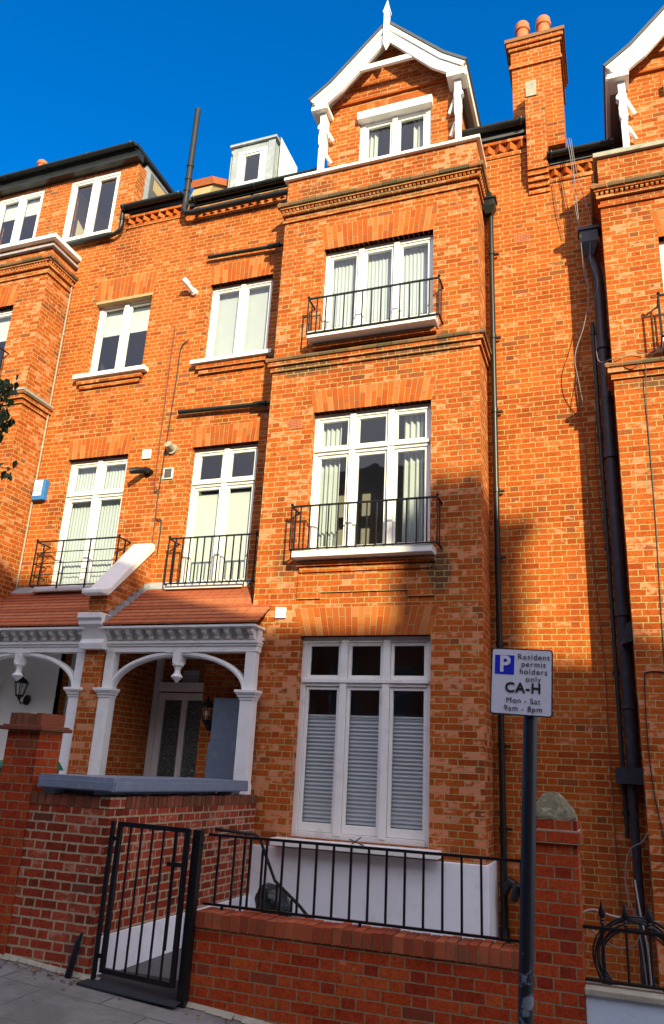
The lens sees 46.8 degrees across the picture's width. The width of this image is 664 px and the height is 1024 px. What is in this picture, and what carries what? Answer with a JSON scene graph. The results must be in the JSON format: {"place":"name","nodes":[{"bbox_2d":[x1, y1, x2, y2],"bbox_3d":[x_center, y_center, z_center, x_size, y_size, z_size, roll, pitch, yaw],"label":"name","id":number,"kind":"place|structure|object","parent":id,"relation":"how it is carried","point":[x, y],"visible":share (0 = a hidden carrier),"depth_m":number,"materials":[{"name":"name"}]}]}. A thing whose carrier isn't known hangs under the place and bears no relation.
{"place":"outdoors","nodes":[
{"label":"outdoors","id":0,"kind":"place"},
{"bbox_2d":[0,760,62,773],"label":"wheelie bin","id":1,"kind":"object","parent":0,"point":[60,768],"visible":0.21,"depth_m":8.37,"materials":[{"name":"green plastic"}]},
{"bbox_2d":[0,958,244,1023],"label":"pavement","id":2,"kind":"structure","parent":0,"point":[26,997],"depth_m":5.61,"materials":[{"name":"grey concrete"}]},
{"bbox_2d":[0,374,19,481],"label":"street tree","id":3,"kind":"object","parent":2,"relation":"on","point":[6,386],"visible":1,"depth_m":6.43,"materials":[{"name":"green plant"}]},
{"bbox_2d":[0,712,72,954],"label":"brick pier","id":4,"kind":"structure","parent":2,"relation":"on","point":[33,747],"depth_m":6.92,"materials":[{"name":"red brick"}]},
{"bbox_2d":[64,932,82,978],"bbox_3d":[-2.088,3.605,6.167,0.113,0.398,0.060,9,-20,-17],"label":"iron stub","id":5,"kind":"object","parent":2,"relation":"on","point":[71,962],"visible":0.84,"depth_m":6.16,"materials":[{"name":"black paint"}]},
{"bbox_2d":[90,821,115,979],"bbox_3d":[-1.870,3.195,6.264,0.030,1.250,0.030,-4,-20,19],"label":"gate post","id":6,"kind":"object","parent":2,"relation":"on","point":[103,902],"visible":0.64,"depth_m":6.26,"materials":[{"name":"black metal"}]},
{"bbox_2d":[98,821,190,987],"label":"metal gate","id":7,"kind":"structure","parent":6,"relation":"attached to","point":[148,979],"depth_m":6.08,"materials":[{"name":"black metal"}]},
{"bbox_2d":[0,960,226,1020],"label":"leaf litter","id":8,"kind":"object","parent":2,"relation":"on","point":[58,974],"visible":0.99,"depth_m":6.13,"materials":[{"name":"brown plant"}]},
{"bbox_2d":[76,969,180,1007],"bbox_3d":[-1.496,3.747,6.042,0.880,0.060,0.500,-4,-20,19],"label":"stone doorstep","id":9,"kind":"object","parent":2,"relation":"on","point":[140,991],"visible":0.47,"depth_m":5.93,"materials":[{"name":"stone"}]},
{"bbox_2d":[0,953,271,1023],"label":"mortar fillet","id":10,"kind":"object","parent":2,"relation":"on","point":[196,1006],"visible":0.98,"depth_m":5.79,"materials":[{"name":"concrete"}]},
{"bbox_2d":[176,830,204,1008],"bbox_3d":[-1.104,3.192,5.961,0.067,1.335,0.065,-4,-20,19],"label":"gate post","id":11,"kind":"object","parent":2,"relation":"on","point":[189,922],"visible":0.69,"depth_m":5.95,"materials":[{"name":"black metal"}]},
{"bbox_2d":[490,648,552,1023],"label":"parking sign","id":12,"kind":"object","parent":2,"relation":"on","point":[521,682],"visible":1,"depth_m":4.24,"materials":[{"name":"white and blue printed sign face"},{"name":"black paint"}]},
{"bbox_2d":[122,910,313,979],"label":"sunken area floor","id":13,"kind":"structure","parent":0,"point":[155,966],"depth_m":6.67,"materials":[{"name":"concrete"}]},
{"bbox_2d":[6,791,256,977],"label":"garden wall","id":14,"kind":"structure","parent":13,"relation":"on","point":[56,905],"depth_m":6.67,"materials":[{"name":"brick"}]},
{"bbox_2d":[37,773,247,794],"bbox_3d":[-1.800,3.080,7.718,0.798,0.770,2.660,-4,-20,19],"label":"coping","id":15,"kind":"object","parent":14,"relation":"on","point":[99,784],"visible":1,"depth_m":6.97,"materials":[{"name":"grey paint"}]},
{"bbox_2d":[215,827,307,917],"bbox_3d":[-0.572,3.953,7.367,1.411,1.616,0.032,-4,-20,19],"label":"handrail","id":16,"kind":"object","parent":13,"relation":"on","point":[287,893],"visible":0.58,"depth_m":7.54,"materials":[{"name":"black metal"}]},
{"bbox_2d":[255,883,289,916],"bbox_3d":[-0.634,4.213,8.264,0.402,0.372,0.369,-13,-25,39],"label":"rubbish bag","id":17,"kind":"object","parent":13,"relation":"on","point":[270,892],"visible":0.43,"depth_m":8.16,"materials":[{"name":"plastic"}]},
{"bbox_2d":[67,0,567,944],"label":"brick house","id":18,"kind":"structure","parent":13,"relation":"on","point":[367,306],"depth_m":10.48,"materials":[{"name":"orange brick"}]},
{"bbox_2d":[163,468,173,479],"bbox_3d":[-2.566,-0.604,12.004,0.170,0.180,0.034,-4,-20,19],"label":"wall vent","id":19,"kind":"object","parent":18,"relation":"attached to","point":[168,473],"depth_m":11.99,"materials":[{"name":"white paint"}]},
{"bbox_2d":[165,441,177,454],"bbox_3d":[-2.544,-1.020,12.069,0.170,0.181,0.171,-4,-20,19],"label":"dome sensor","id":20,"kind":"object","parent":18,"relation":"attached to","point":[172,449],"visible":1,"depth_m":12.07,"materials":[{"name":"plastic"}]},
{"bbox_2d":[155,340,188,553],"bbox_3d":[-2.570,-1.111,12.174,0.214,3.689,0.019,-4,-20,19],"label":"cable","id":21,"kind":"object","parent":18,"relation":"attached to","point":[166,441],"visible":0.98,"depth_m":12.20,"materials":[{"name":"plastic"}]},
{"bbox_2d":[143,657,203,777],"bbox_3d":[-2.160,3.319,10.973,1.080,2.580,0.102,-4,-20,19],"label":"front door","id":22,"kind":"structure","parent":18,"relation":"in","point":[174,726],"depth_m":11.09,"materials":[{"name":"white paint"}]},
{"bbox_2d":[182,277,197,295],"bbox_3d":[-2.418,-3.826,13.004,0.308,0.252,0.126,17,-23,-36],"label":"white flue pipe","id":23,"kind":"object","parent":18,"relation":"attached to","point":[186,282],"visible":1,"depth_m":12.97,"materials":[{"name":"white paint"}]},
{"bbox_2d":[200,696,213,730],"bbox_3d":[-1.659,2.708,10.312,0.224,0.450,0.287,-4,-20,19],"label":"wall lantern","id":24,"kind":"object","parent":18,"relation":"attached to","point":[207,703],"depth_m":10.24,"materials":[{"name":"black paint"}]},
{"bbox_2d":[165,444,257,589],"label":"window","id":25,"kind":"structure","parent":18,"relation":"in","point":[223,480],"depth_m":11.66,"materials":[{"name":"white paint"}]},
{"bbox_2d":[190,278,273,367],"bbox_3d":[-1.530,-3.125,12.605,1.440,1.562,0.373,-4,-20,19],"label":"window","id":26,"kind":"structure","parent":18,"relation":"in","point":[240,313],"depth_m":12.77,"materials":[{"name":"white paint"}]},
{"bbox_2d":[228,137,296,187],"bbox_3d":[-1.335,-6.185,14.445,1.010,1.310,0.912,-4,-20,19],"label":"roof window","id":27,"kind":"structure","parent":18,"relation":"in","point":[287,165],"depth_m":14.16,"materials":[{"name":"white paint"}]},
{"bbox_2d":[275,607,286,617],"bbox_3d":[-0.660,1.296,9.863,0.145,0.140,0.036,-4,-20,19],"label":"white plate","id":28,"kind":"object","parent":18,"relation":"attached to","point":[280,612],"visible":1,"depth_m":9.85,"materials":[{"name":"paint"}]},
{"bbox_2d":[287,419,301,428],"bbox_3d":[-0.521,-1.234,10.739,0.220,0.140,0.008,-4,-20,19],"label":"air brick","id":29,"kind":"object","parent":18,"relation":"attached to","point":[294,423],"visible":1,"depth_m":10.73,"materials":[{"name":"brick"}]},
{"bbox_2d":[270,636,440,859],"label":"window","id":30,"kind":"structure","parent":18,"relation":"in","point":[362,768],"depth_m":9.15,"materials":[{"name":"white paint"}]},
{"bbox_2d":[349,837,363,845],"bbox_3d":[0.273,3.631,8.463,0.174,0.094,0.027,-5,-21,23],"label":"twig","id":31,"kind":"object","parent":18,"relation":"on","point":[356,842],"visible":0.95,"depth_m":8.46,"materials":[{"name":"wood"}]},
{"bbox_2d":[291,403,435,561],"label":"window","id":32,"kind":"structure","parent":18,"relation":"in","point":[377,454],"depth_m":10.35,"materials":[{"name":"white paint"}]},
{"bbox_2d":[307,234,438,344],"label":"window","id":33,"kind":"structure","parent":18,"relation":"in","point":[406,260],"depth_m":11.23,"materials":[{"name":"white paint"}]},
{"bbox_2d":[357,94,432,160],"bbox_3d":[1.159,-5.718,12.589,1.620,1.540,1.230,-4,-20,19],"label":"dormer window","id":34,"kind":"structure","parent":18,"relation":"in","point":[403,125],"depth_m":12.31,"materials":[{"name":"white paint"}]},
{"bbox_2d":[514,233,529,242],"bbox_3d":[2.779,-4.013,11.225,0.220,0.140,0.008,-4,-20,19],"label":"air brick","id":35,"kind":"object","parent":18,"relation":"attached to","point":[523,237],"visible":1,"depth_m":11.22,"materials":[{"name":"brick"}]},
{"bbox_2d":[552,183,562,237],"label":"cable","id":36,"kind":"object","parent":18,"relation":"hanging from","point":[556,209],"visible":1,"depth_m":11.14,"materials":[{"name":"plastic"}]},
{"bbox_2d":[188,907,518,1023],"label":"garden wall","id":37,"kind":"structure","parent":13,"relation":"on","point":[273,968],"depth_m":5.51,"materials":[{"name":"brick"}]},
{"bbox_2d":[202,833,520,942],"bbox_3d":[0.189,2.880,5.774,2.580,0.675,0.030,-4,-20,19],"label":"railing","id":38,"kind":"object","parent":37,"relation":"on","point":[366,922],"visible":0.79,"depth_m":5.78,"materials":[{"name":"black metal"}]},
{"bbox_2d":[533,792,586,1023],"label":"brick pier","id":39,"kind":"structure","parent":13,"relation":"on","point":[559,971],"depth_m":5.16,"materials":[{"name":"brick"}]},
{"bbox_2d":[539,5,663,986],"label":"brick house","id":40,"kind":"structure","parent":13,"relation":"on","point":[620,177],"depth_m":9.35,"materials":[{"name":"brick"}]},
{"bbox_2d":[562,181,570,224],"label":"cable","id":41,"kind":"object","parent":40,"relation":"attached to","point":[566,202],"visible":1,"depth_m":11.12,"materials":[{"name":"plastic"}]},
{"bbox_2d":[566,138,589,286],"bbox_3d":[3.461,-4.234,10.781,0.189,2.602,0.076,-7,-21,26],"label":"cable","id":42,"kind":"object","parent":40,"relation":"attached to","point":[576,212],"visible":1,"depth_m":10.84,"materials":[{"name":"grey plastic"}]},
{"bbox_2d":[568,138,588,402],"bbox_3d":[3.359,-3.459,10.510,0.211,4.253,0.150,-24,-32,53],"label":"cable","id":43,"kind":"object","parent":40,"relation":"attached to","point":[585,273],"visible":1,"depth_m":10.30,"materials":[{"name":"grey plastic"}]},
{"bbox_2d":[571,140,597,312],"bbox_3d":[3.513,-4.049,10.664,0.229,2.982,0.016,-5,-20,23],"label":"cable","id":44,"kind":"object","parent":40,"relation":"attached to","point":[590,223],"visible":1,"depth_m":10.69,"materials":[{"name":"grey plastic"}]},
{"bbox_2d":[576,327,621,912],"bbox_3d":[3.174,0.896,9.276,0.157,7.201,0.011,-4,-20,19],"label":"cable","id":45,"kind":"object","parent":40,"relation":"attached to","point":[600,631],"visible":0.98,"depth_m":9.05,"materials":[{"name":"black plastic"}]},
{"bbox_2d":[595,409,604,536],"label":"cable","id":46,"kind":"object","parent":40,"relation":"attached to","point":[596,474],"visible":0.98,"depth_m":9.63,"materials":[{"name":"black plastic"}]},
{"bbox_2d":[595,335,656,362],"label":"cable","id":47,"kind":"object","parent":40,"relation":"attached to","point":[620,355],"visible":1,"depth_m":9.39,"materials":[{"name":"plastic"}]},
{"bbox_2d":[625,805,647,984],"bbox_3d":[3.111,4.078,7.680,0.089,2.152,0.299,16,-23,-34],"label":"cable","id":48,"kind":"object","parent":40,"relation":"attached to","point":[642,841],"visible":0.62,"depth_m":7.81,"materials":[{"name":"grey plastic"}]},
{"bbox_2d":[614,360,663,656],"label":"cable","id":49,"kind":"object","parent":40,"relation":"attached to","point":[654,504],"visible":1,"depth_m":8.72,"materials":[{"name":"black plastic"}]},
{"bbox_2d":[644,673,663,840],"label":"cable","id":50,"kind":"object","parent":40,"relation":"attached to","point":[649,757],"visible":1,"depth_m":7.92,"materials":[{"name":"black plastic"}]},
{"bbox_2d":[659,241,663,351],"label":"window","id":51,"kind":"structure","parent":40,"relation":"in","point":[661,244],"depth_m":9.77,"materials":[{"name":"white paint"}]},
{"bbox_2d":[585,981,663,1023],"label":"garden wall","id":52,"kind":"structure","parent":13,"relation":"on","point":[606,1003],"depth_m":4.90,"materials":[{"name":"stone"}]},
{"bbox_2d":[583,901,663,990],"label":"railing","id":53,"kind":"object","parent":52,"relation":"on","point":[625,917],"visible":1,"depth_m":5.07,"materials":[{"name":"black metal"}]},
{"bbox_2d":[592,915,663,991],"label":"cable coil","id":54,"kind":"object","parent":53,"relation":"hanging from","point":[639,920],"visible":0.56,"depth_m":5.17,"materials":[{"name":"black plastic"}]},
{"bbox_2d":[583,909,618,917],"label":"cable","id":55,"kind":"object","parent":54,"relation":"on","point":[597,910],"visible":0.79,"depth_m":5.29,"materials":[{"name":"grey plastic"}]},
{"bbox_2d":[591,929,640,948],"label":"cable","id":56,"kind":"object","parent":54,"relation":"attached to","point":[620,947],"visible":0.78,"depth_m":5.19,"materials":[{"name":"grey plastic"}]},
{"bbox_2d":[634,880,651,984],"bbox_3d":[2.134,2.885,5.261,0.071,0.651,0.011,-4,-20,19],"label":"cable","id":57,"kind":"object","parent":54,"relation":"attached to","point":[644,935],"visible":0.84,"depth_m":5.24,"materials":[{"name":"grey plastic"}]},
{"bbox_2d":[0,0,663,196],"label":"sky","id":58,"kind":"structure","parent":0,"point":[77,77],"materials":[{"name":"blue"}]},
{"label":"front path","id":59,"kind":"structure","parent":0,"visible":0},
{"bbox_2d":[204,698,239,793],"bbox_3d":[-1.410,3.355,9.932,0.420,1.815,0.240,-4,-20,19],"label":"cabinet","id":60,"kind":"object","parent":59,"relation":"on","point":[220,757],"visible":0.38,"depth_m":9.94,"materials":[{"name":"grey paint"}]},
{"bbox_3d":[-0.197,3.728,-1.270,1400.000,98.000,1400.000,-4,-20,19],"label":"ground","id":61,"kind":"structure","parent":0,"visible":0},
{"bbox_2d":[0,140,228,773],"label":"brick house","id":62,"kind":"structure","parent":61,"relation":"on","point":[93,244],"depth_m":13.06,"materials":[{"name":"orange brick"}]},
{"bbox_2d":[0,309,12,363],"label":"window","id":63,"kind":"structure","parent":62,"relation":"in","point":[5,316],"depth_m":13.76,"materials":[{"name":"white paint"}]},
{"bbox_2d":[14,673,30,704],"bbox_3d":[-4.618,2.644,11.455,0.224,0.450,0.287,-4,-20,19],"label":"wall lantern","id":64,"kind":"object","parent":62,"relation":"attached to","point":[26,698],"depth_m":11.41,"materials":[{"name":"black paint"}]},
{"bbox_2d":[0,190,44,244],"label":"top window","id":65,"kind":"structure","parent":62,"relation":"in","point":[13,211],"depth_m":15.58,"materials":[{"name":"white paint"}]},
{"bbox_2d":[31,479,49,501],"bbox_3d":[-4.847,-0.359,12.735,0.240,0.360,0.114,-4,-20,19],"label":"alarm box","id":66,"kind":"object","parent":62,"relation":"attached to","point":[40,490],"visible":1,"depth_m":12.69,"materials":[{"name":"white paint"}]},
{"bbox_2d":[31,457,127,593],"bbox_3d":[-3.901,0.189,12.269,1.360,2.302,0.486,-4,-20,19],"label":"window","id":67,"kind":"structure","parent":62,"relation":"in","point":[93,501],"depth_m":12.48,"materials":[{"name":"white paint"}]},
{"bbox_2d":[62,171,120,242],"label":"top window","id":68,"kind":"structure","parent":62,"relation":"in","point":[89,222],"depth_m":14.94,"materials":[{"name":"white paint"}]},
{"bbox_2d":[72,299,151,381],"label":"window","id":69,"kind":"structure","parent":62,"relation":"in","point":[120,340],"depth_m":13.70,"materials":[{"name":"white paint"}]},
{"bbox_2d":[129,467,153,474],"bbox_3d":[-3.009,-0.641,12.084,0.385,0.182,0.194,9,-20,-18],"label":"floodlight","id":70,"kind":"object","parent":62,"relation":"attached to","point":[141,470],"visible":1,"depth_m":12.04,"materials":[{"name":"black paint"}]},
{"bbox_2d":[142,449,151,458],"bbox_3d":[-2.966,-0.925,12.271,0.150,0.160,0.036,-4,-20,19],"label":"white plate","id":71,"kind":"object","parent":62,"relation":"attached to","point":[146,453],"visible":1,"depth_m":12.25,"materials":[{"name":"paint"}]},
{"bbox_2d":[151,326,175,543],"bbox_3d":[-2.710,-1.012,12.193,0.126,4.500,0.018,-4,-20,19],"label":"cable","id":72,"kind":"object","parent":62,"relation":"attached to","point":[160,434],"visible":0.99,"depth_m":12.28,"materials":[{"name":"plastic"}]}
]}

